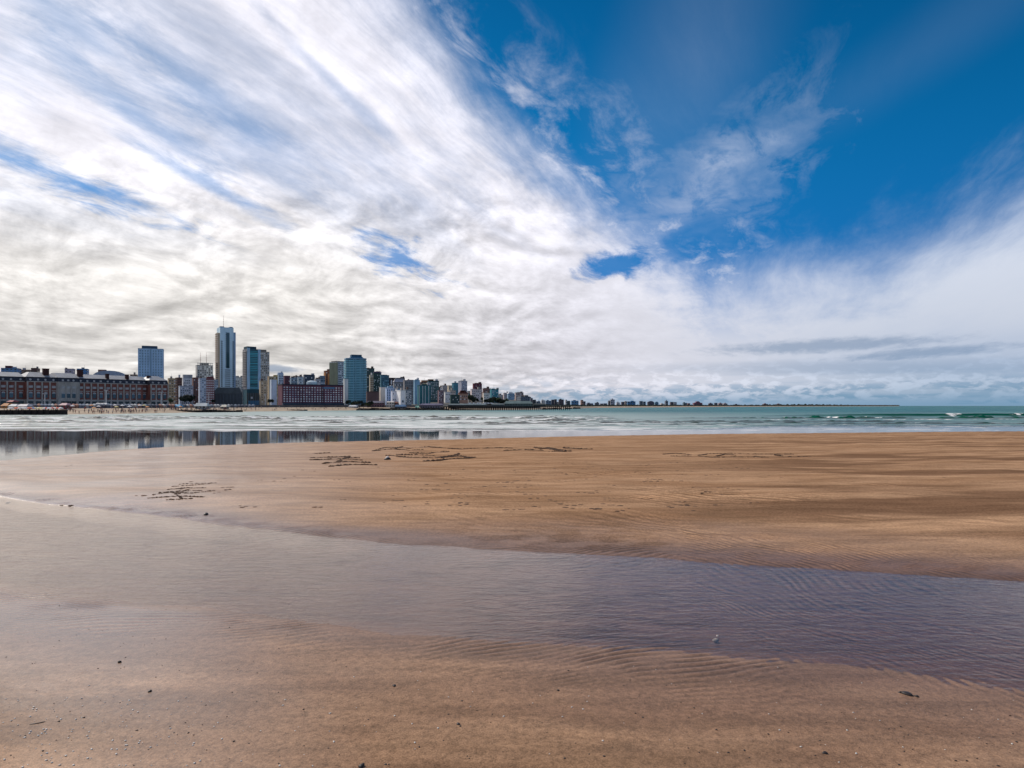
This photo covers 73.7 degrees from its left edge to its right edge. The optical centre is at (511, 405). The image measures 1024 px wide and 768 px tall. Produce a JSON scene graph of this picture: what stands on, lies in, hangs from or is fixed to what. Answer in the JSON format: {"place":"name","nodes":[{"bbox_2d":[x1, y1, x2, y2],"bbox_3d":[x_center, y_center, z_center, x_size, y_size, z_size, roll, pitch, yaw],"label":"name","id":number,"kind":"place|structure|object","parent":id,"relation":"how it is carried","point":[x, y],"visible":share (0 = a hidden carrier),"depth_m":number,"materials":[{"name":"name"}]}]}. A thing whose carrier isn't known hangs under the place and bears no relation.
{"place":"outdoors","nodes":[
{"label":"outdoors","id":0,"kind":"place"},
{"bbox_2d":[367,401,384,406],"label":"building","id":1,"kind":"structure","parent":0,"point":[379,404],"depth_m":650.00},
{"bbox_2d":[0,397,801,413],"bbox_3d":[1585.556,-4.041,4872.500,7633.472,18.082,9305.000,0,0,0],"label":"town shore","id":2,"kind":"structure","parent":0,"point":[141,411],"depth_m":538.07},
{"bbox_2d":[0,403,11,407],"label":"kiosk","id":3,"kind":"object","parent":2,"relation":"on","point":[5,405],"visible":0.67,"depth_m":350.31,"materials":[{"name":"orange fabric"}]},
{"bbox_2d":[1,366,21,373],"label":"apartment building","id":4,"kind":"structure","parent":2,"relation":"on","point":[10,369],"depth_m":804.80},
{"bbox_2d":[7,400,18,403],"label":"kiosk","id":5,"kind":"object","parent":2,"relation":"on","point":[13,401],"visible":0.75,"depth_m":381.50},
{"bbox_2d":[18,404,32,406],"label":"beach tent","id":6,"kind":"object","parent":2,"relation":"on","point":[25,405],"visible":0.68,"depth_m":346.32,"materials":[{"name":"white fabric"}]},
{"bbox_2d":[21,368,30,373],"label":"apartment building","id":7,"kind":"structure","parent":2,"relation":"on","point":[24,370],"depth_m":852.64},
{"bbox_2d":[0,410,67,414],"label":"groyne","id":8,"kind":"object","parent":2,"relation":"on","point":[33,412],"visible":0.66,"depth_m":299.14,"materials":[{"name":"black stone"}]},
{"bbox_2d":[31,367,39,371],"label":"apartment building","id":9,"kind":"structure","parent":2,"relation":"on","point":[36,369],"depth_m":841.86,"materials":[{"name":"grey concrete"}]},
{"bbox_2d":[60,403,71,408],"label":"kiosk","id":10,"kind":"object","parent":2,"relation":"on","point":[65,405],"visible":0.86,"depth_m":351.25,"materials":[{"name":"white"}]},
{"bbox_2d":[65,368,74,373],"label":"apartment building","id":11,"kind":"structure","parent":2,"relation":"on","point":[72,371],"depth_m":852.52,"materials":[{"name":"grey concrete"}]},
{"bbox_2d":[77,367,88,374],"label":"apartment building","id":12,"kind":"structure","parent":2,"relation":"on","point":[85,371],"depth_m":824.05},
{"bbox_2d":[0,368,168,404],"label":"casino building","id":13,"kind":"structure","parent":2,"relation":"on","point":[79,387],"depth_m":600.11,"materials":[{"name":"brown brick"}]},
{"bbox_2d":[93,370,124,375],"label":"arena hall","id":14,"kind":"structure","parent":2,"relation":"on","point":[104,372],"depth_m":827.91,"materials":[{"name":"metal"}]},
{"bbox_2d":[138,346,163,378],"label":"apartment building","id":15,"kind":"structure","parent":2,"relation":"on","point":[150,360],"depth_m":906.45,"materials":[{"name":"blue glass"}]},
{"bbox_2d":[168,374,174,403],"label":"apartment building","id":16,"kind":"structure","parent":2,"relation":"on","point":[171,381],"depth_m":802.17,"materials":[{"name":"beige concrete"}]},
{"bbox_2d":[175,375,181,403],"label":"apartment building","id":17,"kind":"structure","parent":2,"relation":"on","point":[178,380],"depth_m":761.78,"materials":[{"name":"brown concrete"}]},
{"bbox_2d":[178,386,192,404],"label":"apartment building","id":18,"kind":"structure","parent":2,"relation":"on","point":[185,390],"depth_m":722.87,"materials":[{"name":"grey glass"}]},
{"bbox_2d":[182,375,192,385],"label":"apartment building","id":19,"kind":"structure","parent":2,"relation":"on","point":[186,380],"depth_m":823.50,"materials":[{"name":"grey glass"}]},
{"bbox_2d":[192,376,197,403],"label":"apartment building","id":20,"kind":"structure","parent":2,"relation":"on","point":[195,386],"depth_m":741.20,"materials":[{"name":"brown concrete"}]},
{"bbox_2d":[198,372,205,402],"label":"apartment building","id":21,"kind":"structure","parent":2,"relation":"on","point":[201,390],"depth_m":702.02,"materials":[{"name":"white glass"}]},
{"bbox_2d":[194,403,210,408],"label":"pavilion","id":22,"kind":"structure","parent":2,"relation":"on","point":[202,405],"depth_m":440.01,"materials":[{"name":"white"}]},
{"bbox_2d":[195,352,212,377],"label":"crowned tower","id":23,"kind":"structure","parent":2,"relation":"on","point":[206,368],"depth_m":1006.16,"materials":[{"name":"grey concrete"}]},
{"bbox_2d":[176,410,242,411],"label":"stone jetty","id":24,"kind":"object","parent":2,"relation":"on","point":[212,410],"visible":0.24,"depth_m":415.84,"materials":[{"name":"black stone"}]},
{"bbox_2d":[0,405,419,407],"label":"sea wall","id":25,"kind":"structure","parent":2,"relation":"on","point":[315,405],"depth_m":616.52,"materials":[{"name":"grey concrete"}]},
{"bbox_2d":[206,375,214,404],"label":"apartment building","id":26,"kind":"structure","parent":2,"relation":"on","point":[210,385],"depth_m":722.59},
{"bbox_2d":[214,379,217,389],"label":"apartment building","id":27,"kind":"structure","parent":2,"relation":"on","point":[215,384],"depth_m":862.12,"materials":[{"name":"grey glass"}]},
{"bbox_2d":[215,315,235,387],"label":"skyscraper","id":28,"kind":"structure","parent":2,"relation":"on","point":[225,356],"depth_m":985.63,"materials":[{"name":"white glass"}]},
{"bbox_2d":[214,387,242,404],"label":"podium hall","id":29,"kind":"structure","parent":2,"relation":"on","point":[227,395],"depth_m":766.72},
{"bbox_2d":[236,376,242,392],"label":"apartment building","id":30,"kind":"structure","parent":2,"relation":"on","point":[239,383],"depth_m":1053.20,"materials":[{"name":"grey concrete"}]},
{"bbox_2d":[242,346,260,404],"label":"balcony tower","id":31,"kind":"structure","parent":2,"relation":"on","point":[251,367],"depth_m":935.08,"materials":[{"name":"teal glass"}]},
{"bbox_2d":[247,393,258,404],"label":"podium block","id":32,"kind":"structure","parent":2,"relation":"on","point":[252,398],"depth_m":802.24,"materials":[{"name":"black glass"}]},
{"bbox_2d":[259,379,267,404],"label":"apartment building","id":33,"kind":"structure","parent":2,"relation":"on","point":[263,387],"depth_m":802.36,"materials":[{"name":"beige concrete"}]},
{"bbox_2d":[261,350,268,380],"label":"apartment building","id":34,"kind":"structure","parent":2,"relation":"on","point":[264,364],"depth_m":1064.83,"materials":[{"name":"grey concrete"}]},
{"bbox_2d":[267,376,273,404],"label":"apartment building","id":35,"kind":"structure","parent":2,"relation":"on","point":[270,378],"depth_m":781.10,"materials":[{"name":"beige concrete"}]},
{"bbox_2d":[270,380,276,404],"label":"apartment building","id":36,"kind":"structure","parent":2,"relation":"on","point":[273,389],"depth_m":721.92,"materials":[{"name":"white concrete"}]},
{"bbox_2d":[273,375,277,404],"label":"apartment building","id":37,"kind":"structure","parent":2,"relation":"on","point":[275,377],"depth_m":862.39,"materials":[{"name":"beige concrete"}]},
{"bbox_2d":[277,372,283,383],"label":"apartment building","id":38,"kind":"structure","parent":2,"relation":"on","point":[280,378],"depth_m":902.17,"materials":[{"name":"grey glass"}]},
{"bbox_2d":[283,376,289,383],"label":"apartment building","id":39,"kind":"structure","parent":2,"relation":"on","point":[286,379],"depth_m":881.74,"materials":[{"name":"brown brick"}]},
{"bbox_2d":[290,376,297,383],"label":"apartment building","id":40,"kind":"structure","parent":2,"relation":"on","point":[293,380],"depth_m":862.58,"materials":[{"name":"grey glass"}]},
{"bbox_2d":[297,375,303,383],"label":"apartment building","id":41,"kind":"structure","parent":2,"relation":"on","point":[300,379],"depth_m":841.36,"materials":[{"name":"grey glass"}]},
{"bbox_2d":[303,373,314,383],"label":"apartment building","id":42,"kind":"structure","parent":2,"relation":"on","point":[306,378],"depth_m":903.04,"materials":[{"name":"grey glass"}]},
{"bbox_2d":[278,384,343,404],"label":"brick hotel","id":43,"kind":"structure","parent":2,"relation":"on","point":[302,394],"depth_m":653.79,"materials":[{"name":"brown brick"}]},
{"bbox_2d":[306,380,316,383],"bbox_3d":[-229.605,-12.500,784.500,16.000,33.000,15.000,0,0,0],"label":"roof tank","id":44,"kind":"object","parent":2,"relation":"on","point":[311,382],"visible":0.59,"depth_m":778.72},
{"bbox_2d":[314,375,320,384],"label":"apartment building","id":45,"kind":"structure","parent":2,"relation":"on","point":[318,380],"depth_m":862.37,"materials":[{"name":"grey concrete"}]},
{"bbox_2d":[319,376,324,384],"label":"apartment building","id":46,"kind":"structure","parent":2,"relation":"on","point":[322,378],"depth_m":901.43,"materials":[{"name":"grey glass"}]},
{"bbox_2d":[324,369,328,384],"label":"apartment building","id":47,"kind":"structure","parent":2,"relation":"on","point":[326,374],"depth_m":951.56,"materials":[{"name":"brown concrete"}]},
{"bbox_2d":[329,361,344,384],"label":"apartment building","id":48,"kind":"structure","parent":2,"relation":"on","point":[336,372],"depth_m":934.99,"materials":[{"name":"green concrete"}]},
{"bbox_2d":[343,379,347,404],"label":"apartment building","id":49,"kind":"structure","parent":2,"relation":"on","point":[345,390],"depth_m":701.25,"materials":[{"name":"white concrete"}]},
{"bbox_2d":[344,355,366,404],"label":"teal tower","id":50,"kind":"structure","parent":2,"relation":"on","point":[355,371],"depth_m":763.96,"materials":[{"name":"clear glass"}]},
{"bbox_2d":[366,366,374,390],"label":"apartment building","id":51,"kind":"structure","parent":2,"relation":"on","point":[369,371],"depth_m":1001.20,"materials":[{"name":"grey glass"}]},
{"bbox_2d":[369,373,373,390],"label":"apartment building","id":52,"kind":"structure","parent":2,"relation":"on","point":[371,382],"depth_m":800.88,"materials":[{"name":"beige concrete"}]},
{"bbox_2d":[366,391,378,402],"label":"apartment building","id":53,"kind":"structure","parent":2,"relation":"on","point":[372,395],"depth_m":682.41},
{"bbox_2d":[373,372,380,391],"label":"apartment building","id":54,"kind":"structure","parent":2,"relation":"on","point":[376,381],"depth_m":902.09,"materials":[{"name":"grey glass"}]},
{"bbox_2d":[379,387,385,401],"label":"apartment building","id":55,"kind":"structure","parent":2,"relation":"on","point":[381,393],"depth_m":691.74,"materials":[{"name":"white concrete"}]},
{"bbox_2d":[380,375,388,387],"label":"apartment building","id":56,"kind":"structure","parent":2,"relation":"on","point":[384,380],"depth_m":882.50,"materials":[{"name":"teal glass"}]},
{"bbox_2d":[385,385,393,404],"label":"apartment building","id":57,"kind":"structure","parent":2,"relation":"on","point":[388,389],"depth_m":681.40,"materials":[{"name":"white glass"}]},
{"bbox_2d":[387,401,394,406],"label":"kiosk","id":58,"kind":"object","parent":2,"relation":"on","point":[390,403],"visible":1,"depth_m":650.00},
{"bbox_2d":[391,386,397,401],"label":"apartment building","id":59,"kind":"structure","parent":2,"relation":"on","point":[393,395],"depth_m":661.02,"materials":[{"name":"white concrete"}]},
{"bbox_2d":[389,378,404,385],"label":"apartment building","id":60,"kind":"structure","parent":2,"relation":"on","point":[391,380],"depth_m":981.67,"materials":[{"name":"grey concrete"}]},
{"bbox_2d":[393,378,403,390],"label":"apartment building","id":61,"kind":"structure","parent":2,"relation":"on","point":[396,381],"depth_m":823.00,"materials":[{"name":"grey concrete"}]},
{"bbox_2d":[395,388,404,404],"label":"apartment building","id":62,"kind":"structure","parent":2,"relation":"on","point":[400,396],"depth_m":651.80,"materials":[{"name":"white concrete"}]},
{"bbox_2d":[394,405,406,407],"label":"building","id":63,"kind":"structure","parent":2,"relation":"on","point":[400,406],"depth_m":640.00,"materials":[{"name":"blue"}]},
{"bbox_2d":[363,408,442,409],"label":"rock shelf","id":64,"kind":"object","parent":2,"relation":"on","point":[402,408],"visible":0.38,"depth_m":605.62,"materials":[{"name":"black stone"}]},
{"bbox_2d":[403,380,412,403],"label":"apartment building","id":65,"kind":"structure","parent":2,"relation":"on","point":[408,383],"depth_m":782.97,"materials":[{"name":"grey concrete"}]},
{"bbox_2d":[405,387,411,404],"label":"apartment building","id":66,"kind":"structure","parent":2,"relation":"on","point":[408,396],"depth_m":691.26,"materials":[{"name":"grey concrete"}]},
{"bbox_2d":[413,377,419,403],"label":"apartment building","id":67,"kind":"structure","parent":2,"relation":"on","point":[416,382],"depth_m":760.98,"materials":[{"name":"blue glass"}]},
{"bbox_2d":[417,383,430,404],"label":"apartment building","id":68,"kind":"structure","parent":2,"relation":"on","point":[423,393],"depth_m":722.60,"materials":[{"name":"teal glass"}]},
{"bbox_2d":[420,378,427,384],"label":"apartment building","id":69,"kind":"structure","parent":2,"relation":"on","point":[424,381],"depth_m":862.36,"materials":[{"name":"beige concrete"}]},
{"bbox_2d":[420,404,442,407],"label":"building","id":70,"kind":"structure","parent":2,"relation":"on","point":[430,405],"depth_m":655.00,"materials":[{"name":"grey"}]},
{"bbox_2d":[427,379,438,401],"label":"apartment building","id":71,"kind":"structure","parent":2,"relation":"on","point":[434,387],"depth_m":822.90,"materials":[{"name":"teal glass"}]},
{"bbox_2d":[438,390,443,403],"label":"apartment building","id":72,"kind":"structure","parent":2,"relation":"on","point":[440,396],"depth_m":761.00,"materials":[{"name":"brown concrete"}]},
{"bbox_2d":[441,383,446,391],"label":"apartment building","id":73,"kind":"structure","parent":2,"relation":"on","point":[444,387],"depth_m":1001.60,"materials":[{"name":"grey concrete"}]},
{"bbox_2d":[444,392,450,402],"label":"apartment building","id":74,"kind":"structure","parent":2,"relation":"on","point":[447,397],"depth_m":801.54,"materials":[{"name":"white concrete"}]},
{"bbox_2d":[449,388,455,394],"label":"apartment building","id":75,"kind":"structure","parent":2,"relation":"on","point":[452,391],"depth_m":861.60,"materials":[{"name":"grey concrete"}]},
{"bbox_2d":[450,395,459,403],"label":"apartment building","id":76,"kind":"structure","parent":2,"relation":"on","point":[454,399],"depth_m":741.56,"materials":[{"name":"teal glass"}]},
{"bbox_2d":[452,381,457,394],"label":"apartment building","id":77,"kind":"structure","parent":2,"relation":"on","point":[454,385],"depth_m":962.37,"materials":[{"name":"teal glass"}]},
{"bbox_2d":[458,379,466,392],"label":"apartment building","id":78,"kind":"structure","parent":2,"relation":"on","point":[462,385],"depth_m":943.85,"materials":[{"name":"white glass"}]},
{"bbox_2d":[458,390,467,402],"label":"apartment building","id":79,"kind":"structure","parent":2,"relation":"on","point":[463,394],"depth_m":802.07,"materials":[{"name":"brown brick"}]},
{"bbox_2d":[448,404,486,405],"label":"beach restaurant","id":80,"kind":"structure","parent":2,"relation":"on","point":[467,404],"depth_m":659.61},
{"bbox_2d":[470,387,480,400],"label":"apartment building","id":81,"kind":"structure","parent":2,"relation":"on","point":[476,392],"depth_m":862.62,"materials":[{"name":"grey concrete"}]},
{"bbox_2d":[473,382,481,396],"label":"apartment building","id":82,"kind":"structure","parent":2,"relation":"on","point":[476,385],"depth_m":962.73,"materials":[{"name":"concrete"}]},
{"bbox_2d":[483,391,489,402],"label":"apartment building","id":83,"kind":"structure","parent":2,"relation":"on","point":[486,395],"depth_m":821.41,"materials":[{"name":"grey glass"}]},
{"bbox_2d":[482,387,490,392],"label":"apartment building","id":84,"kind":"structure","parent":2,"relation":"on","point":[485,390],"depth_m":901.40,"materials":[{"name":"grey concrete"}]},
{"bbox_2d":[490,388,498,402],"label":"apartment building","id":85,"kind":"structure","parent":2,"relation":"on","point":[494,392],"depth_m":861.81,"materials":[{"name":"teal glass"}]},
{"bbox_2d":[452,405,539,407],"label":"sea wall","id":86,"kind":"structure","parent":2,"relation":"on","point":[494,407],"depth_m":712.65,"materials":[{"name":"grey concrete"}]},
{"bbox_2d":[507,392,514,399],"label":"apartment building","id":87,"kind":"structure","parent":2,"relation":"on","point":[510,395],"depth_m":1051.47,"materials":[{"name":"blue glass"}]},
{"bbox_2d":[515,391,523,399],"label":"apartment building","id":88,"kind":"structure","parent":2,"relation":"on","point":[520,393],"depth_m":1151.96,"materials":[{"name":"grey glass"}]},
{"bbox_2d":[558,399,563,404],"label":"apartment building","id":89,"kind":"structure","parent":2,"relation":"on","point":[561,401],"depth_m":1108.08,"materials":[{"name":"grey concrete"}]},
{"bbox_2d":[571,400,578,404],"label":"apartment building","id":90,"kind":"structure","parent":2,"relation":"on","point":[574,402],"depth_m":1203.28,"materials":[{"name":"blue glass"}]},
{"bbox_2d":[627,401,635,404],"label":"apartment building","id":91,"kind":"structure","parent":2,"relation":"on","point":[631,402],"depth_m":1818.40,"materials":[{"name":"blue glass"}]},
{"bbox_2d":[545,404,764,406],"bbox_3d":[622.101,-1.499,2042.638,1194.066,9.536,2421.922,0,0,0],"label":"woods","id":92,"kind":"object","parent":2,"relation":"on","point":[650,405],"visible":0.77,"depth_m":1817.84,"materials":[{"name":"green plant"}]},
{"bbox_2d":[765,404,899,405],"bbox_3d":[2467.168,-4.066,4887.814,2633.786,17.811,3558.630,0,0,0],"label":"headland woods","id":93,"kind":"object","parent":2,"relation":"on","point":[826,405],"visible":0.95,"depth_m":4302.93,"materials":[{"name":"green plant"}]},
{"bbox_2d":[0,431,1023,767],"bbox_3d":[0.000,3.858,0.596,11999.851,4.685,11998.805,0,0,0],"label":"sand beach","id":94,"kind":"structure","parent":0,"point":[876,513],"depth_m":5.82,"materials":[{"name":"brown sand"}]},
{"bbox_2d":[151,482,231,499],"bbox_3d":[-5.939,1.579,12.871,1.232,0.104,2.875,0,0,-16],"label":"sand drawing","id":95,"kind":"object","parent":94,"relation":"on","point":[176,493],"visible":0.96,"depth_m":12.13},
{"bbox_2d":[309,452,376,466],"bbox_3d":[-6.786,2.002,26.025,1.916,0.531,12.452,0,0,-18],"label":"sand drawing","id":96,"kind":"object","parent":94,"relation":"on","point":[340,460],"visible":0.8,"depth_m":22.98},
{"bbox_2d":[372,446,476,460],"bbox_3d":[-3.896,2.228,33.362,5.486,0.775,20.360,0,0,-16],"label":"sand drawing","id":97,"kind":"object","parent":94,"relation":"on","point":[443,457],"visible":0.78,"depth_m":28.28},
{"bbox_2d":[60,461,808,511],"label":"trodden sand","id":98,"kind":"structure","parent":94,"relation":"on","point":[530,494],"depth_m":11.85,"materials":[{"name":"brown sand"}]},
{"bbox_2d":[483,447,591,451],"bbox_3d":[1.652,2.090,33.038,4.079,0.354,7.359,0,0,-22],"label":"sand drawing","id":99,"kind":"object","parent":94,"relation":"on","point":[554,449],"visible":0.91,"depth_m":32.69},
{"bbox_2d":[663,453,809,457],"bbox_3d":[8.464,1.902,26.380,5.174,0.199,3.283,0,0,12],"label":"sand drawing","id":100,"kind":"object","parent":94,"relation":"on","point":[731,454],"visible":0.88,"depth_m":26.95},
{"bbox_2d":[901,691,912,696],"bbox_3d":[2.246,1.644,3.884,0.062,0.030,0.051,0,0,19],"label":"black rock","id":101,"kind":"object","parent":94,"relation":"on","point":[906,693],"visible":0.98,"depth_m":3.87,"materials":[{"name":"grey stone"}]},
{"bbox_2d":[0,406,1023,459],"bbox_3d":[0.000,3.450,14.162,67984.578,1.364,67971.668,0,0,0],"label":"sea","id":102,"kind":"structure","parent":0,"point":[27,436],"depth_m":144.36,"materials":[{"name":"liquid"}]},
{"bbox_2d":[440,405,570,409],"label":"fishing pier","id":103,"kind":"structure","parent":102,"relation":"in","point":[473,406],"depth_m":611.21,"materials":[{"name":"grey concrete"}]},
{"bbox_2d":[504,401,532,405],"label":"pier clubhouse","id":104,"kind":"structure","parent":103,"relation":"on","point":[518,403],"depth_m":618.00},
{"bbox_2d":[0,497,1023,684],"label":"channel water","id":105,"kind":"structure","parent":0,"point":[57,512],"depth_m":8.49,"materials":[{"name":"liquid"}]},
{"bbox_2d":[0,0,1023,405],"label":"sky","id":106,"kind":"structure","parent":0,"point":[731,202],"materials":[{"name":"white"}]},
{"bbox_2d":[517,395,524,400],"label":"apartment building","id":107,"kind":"structure","parent":0,"point":[521,398],"depth_m":1128.96,"materials":[{"name":"grey concrete"}]}
]}

